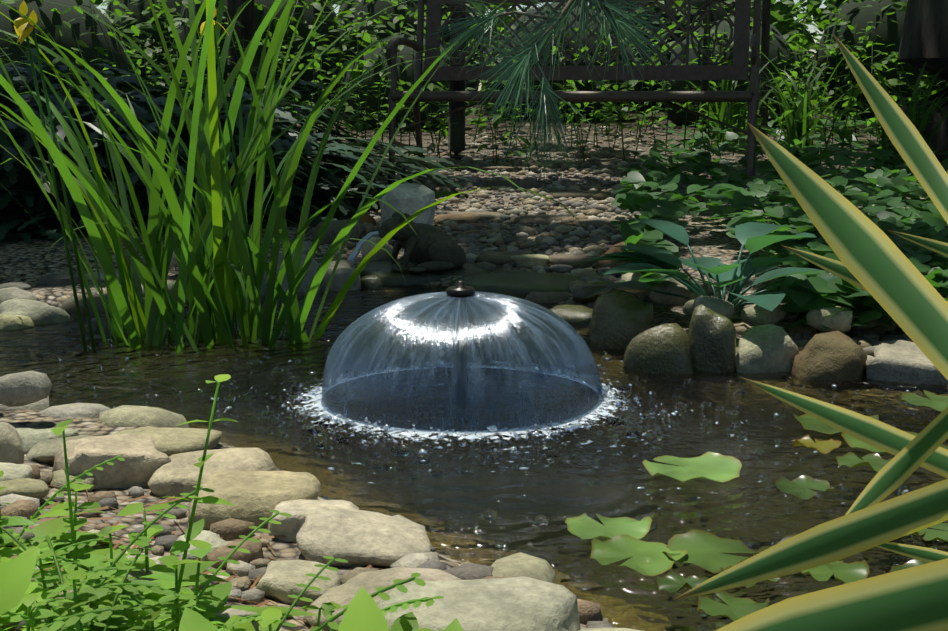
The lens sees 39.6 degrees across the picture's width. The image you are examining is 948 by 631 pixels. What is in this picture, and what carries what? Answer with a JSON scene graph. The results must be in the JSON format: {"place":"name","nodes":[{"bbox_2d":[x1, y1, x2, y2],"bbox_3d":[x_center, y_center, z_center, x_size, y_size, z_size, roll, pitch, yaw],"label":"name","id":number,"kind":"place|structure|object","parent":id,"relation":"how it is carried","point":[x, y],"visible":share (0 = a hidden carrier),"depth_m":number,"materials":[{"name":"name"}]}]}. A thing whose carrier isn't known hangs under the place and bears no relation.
{"place":"outdoors","nodes":[
{"label":"outdoors","id":0,"kind":"place"},
{"bbox_2d":[96,0,826,90],"label":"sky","id":1,"kind":"structure","parent":0,"point":[99,7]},
{"bbox_2d":[0,284,947,630],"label":"pond water","id":2,"kind":"structure","parent":0,"point":[448,506],"depth_m":2.08,"materials":[{"name":"brown liquid"}]},
{"bbox_2d":[25,22,257,350],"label":"plant stems","id":3,"kind":"object","parent":2,"relation":"on","point":[68,209],"visible":0.67,"depth_m":2.89,"materials":[{"name":"green plant"}]},
{"bbox_2d":[14,1,227,44],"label":"iris flowers","id":4,"kind":"object","parent":3,"relation":"attached to","point":[20,24],"visible":0.75,"depth_m":2.80,"materials":[{"name":"yellow plant"}]},
{"bbox_2d":[0,0,585,351],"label":"iris leaves","id":5,"kind":"object","parent":2,"relation":"on","point":[210,260],"visible":0.96,"depth_m":2.95,"materials":[{"name":"green plant"}]},
{"bbox_2d":[287,384,627,442],"bbox_3d":[-0.027,0.153,2.447,0.676,0.008,0.670,0,10,1],"label":"fountain foam collar","id":6,"kind":"object","parent":2,"relation":"on","point":[409,433],"visible":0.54,"depth_m":2.23,"materials":[{"name":"white liquid"}]},
{"bbox_2d":[446,280,474,401],"bbox_3d":[-0.025,0.171,2.450,0.054,0.476,0.054,0,10,1],"label":"fountain nozzle","id":7,"kind":"object","parent":2,"relation":"in","point":[460,289],"visible":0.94,"depth_m":2.40,"materials":[{"name":"grey metal"}]},
{"bbox_2d":[321,291,603,437],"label":"water dome","id":8,"kind":"structure","parent":2,"relation":"on","point":[502,362],"depth_m":2.25,"materials":[{"name":"clear liquid"}]},
{"bbox_2d":[59,348,936,555],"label":"water droplets","id":9,"kind":"object","parent":2,"relation":"on","point":[575,427],"visible":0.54,"depth_m":2.21},
{"bbox_2d":[63,330,947,616],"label":"water splashes","id":10,"kind":"object","parent":2,"relation":"on","point":[399,446],"visible":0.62,"depth_m":2.19,"materials":[{"name":"white liquid"}]},
{"bbox_2d":[565,390,947,620],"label":"water lily pads","id":11,"kind":"object","parent":2,"relation":"on","point":[700,548],"visible":0.5,"depth_m":1.66,"materials":[{"name":"green plant"}]},
{"bbox_2d":[0,101,947,630],"bbox_3d":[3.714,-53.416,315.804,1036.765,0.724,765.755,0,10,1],"label":"ground","id":12,"kind":"structure","parent":0,"point":[34,261],"depth_m":4.05,"materials":[{"name":"gravel"}]},
{"bbox_2d":[10,485,382,630],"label":"pine needle litter","id":13,"kind":"object","parent":12,"relation":"on","point":[118,542],"visible":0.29,"depth_m":1.55,"materials":[{"name":"brown plant"}]},
{"bbox_2d":[0,374,462,630],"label":"foreground green plants","id":14,"kind":"object","parent":12,"relation":"on","point":[91,575],"visible":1,"depth_m":1.19,"materials":[{"name":"green plant"}]},
{"bbox_2d":[0,47,469,243],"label":"conifer shrub","id":15,"kind":"object","parent":12,"relation":"on","point":[11,218],"depth_m":4.74,"materials":[{"name":"green plant"}]},
{"bbox_2d":[227,0,256,101],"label":"tree","id":16,"kind":"object","parent":12,"relation":"on","point":[246,18],"visible":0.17,"depth_m":9.89,"materials":[{"name":"brown plant"}]},
{"bbox_2d":[348,231,378,263],"bbox_3d":[-0.345,-0.170,3.960,0.132,0.165,0.026,-3,10,-17],"label":"frog water jet","id":17,"kind":"object","parent":12,"relation":"on","point":[352,257],"visible":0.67,"depth_m":3.95},
{"bbox_2d":[379,183,434,225],"bbox_3d":[-0.231,-0.349,4.516,0.195,0.204,0.144,0,10,1],"label":"limestone rock","id":18,"kind":"object","parent":12,"relation":"on","point":[410,199],"visible":0.65,"depth_m":4.46,"materials":[{"name":"stone"}]},
{"bbox_2d":[448,4,465,159],"bbox_3d":[0.072,-3.583,7.140,4.997,5.500,0.846,0,10,1],"label":"small tree","id":19,"kind":"object","parent":12,"relation":"on","point":[456,134],"visible":0.38,"depth_m":7.15,"materials":[{"name":"plant"}]},
{"bbox_2d":[89,0,834,106],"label":"treeline foliage","id":20,"kind":"object","parent":12,"relation":"on","point":[813,12],"depth_m":17.61,"materials":[{"name":"green plant"}]},
{"bbox_2d":[0,0,944,135],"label":"shrub foliage","id":21,"kind":"object","parent":12,"relation":"on","point":[368,38],"visible":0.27,"depth_m":9.77,"materials":[{"name":"green plant"}]},
{"bbox_2d":[0,125,947,630],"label":"loose pebbles","id":22,"kind":"object","parent":12,"relation":"on","point":[254,561],"visible":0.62,"depth_m":4.25,"materials":[{"name":"gravel"}]},
{"bbox_2d":[0,213,947,630],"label":"rocks","id":23,"kind":"object","parent":12,"relation":"on","point":[256,485],"visible":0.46,"depth_m":1.78,"materials":[{"name":"beige stone"}]},
{"bbox_2d":[379,211,465,271],"bbox_3d":[-0.166,-0.229,4.015,0.257,0.178,0.265,-3,10,-19],"label":"frog spitter statue","id":24,"kind":"object","parent":23,"relation":"on","point":[430,247],"visible":0.92,"depth_m":3.95,"materials":[{"name":"stone"}]},
{"bbox_2d":[0,0,947,130],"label":"shade shrub","id":25,"kind":"object","parent":12,"relation":"on","point":[889,32],"visible":0.29,"depth_m":10.21,"materials":[{"name":"green plant"}]},
{"bbox_2d":[77,3,947,174],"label":"undergrowth plants","id":26,"kind":"object","parent":12,"relation":"on","point":[798,122],"visible":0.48,"depth_m":7.28,"materials":[{"name":"green plant"}]},
{"bbox_2d":[430,141,625,302],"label":"stepping stones","id":27,"kind":"object","parent":12,"relation":"on","point":[498,257],"visible":0.52,"depth_m":4.65,"materials":[{"name":"grey stone"}]},
{"bbox_2d":[359,260,735,373],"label":"pond edge stones","id":28,"kind":"object","parent":12,"relation":"on","point":[620,319],"visible":0.48,"depth_m":2.94,"materials":[{"name":"grey stone"}]},
{"bbox_2d":[386,0,760,184],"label":"garden bench","id":29,"kind":"object","parent":12,"relation":"on","point":[737,70],"visible":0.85,"depth_m":6.00,"materials":[{"name":"metal"}]},
{"bbox_2d":[698,0,711,144],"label":"trunk","id":30,"kind":"object","parent":12,"relation":"on","point":[707,22],"visible":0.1,"depth_m":7.89,"materials":[{"name":"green plant"}]},
{"bbox_2d":[570,218,854,311],"bbox_3d":[0.566,-0.105,3.010,0.607,0.213,0.622,-7,12,-36],"label":"hosta plant","id":31,"kind":"object","parent":12,"relation":"on","point":[752,237],"visible":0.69,"depth_m":3.05,"materials":[{"name":"green plant"}]},
{"bbox_2d":[758,0,770,135],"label":"trunk","id":32,"kind":"object","parent":12,"relation":"on","point":[765,34],"visible":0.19,"depth_m":8.18,"materials":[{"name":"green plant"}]},
{"bbox_2d":[610,110,947,329],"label":"ground cover plants","id":33,"kind":"object","parent":12,"relation":"on","point":[768,195],"visible":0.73,"depth_m":4.39,"materials":[{"name":"green plant"}]},
{"bbox_2d":[671,33,947,630],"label":"yucca plant","id":34,"kind":"object","parent":12,"relation":"on","point":[882,270],"visible":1,"depth_m":0.75,"materials":[{"name":"green plant"}]},
{"bbox_2d":[885,0,947,171],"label":"oak tree","id":35,"kind":"object","parent":12,"relation":"on","point":[924,37],"visible":0.44,"depth_m":6.63,"materials":[{"name":"brown plant"}]},
{"bbox_2d":[428,0,678,191],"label":"pine bough","id":36,"kind":"object","parent":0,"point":[519,68],"depth_m":2.51,"materials":[{"name":"green plant"}]}
]}

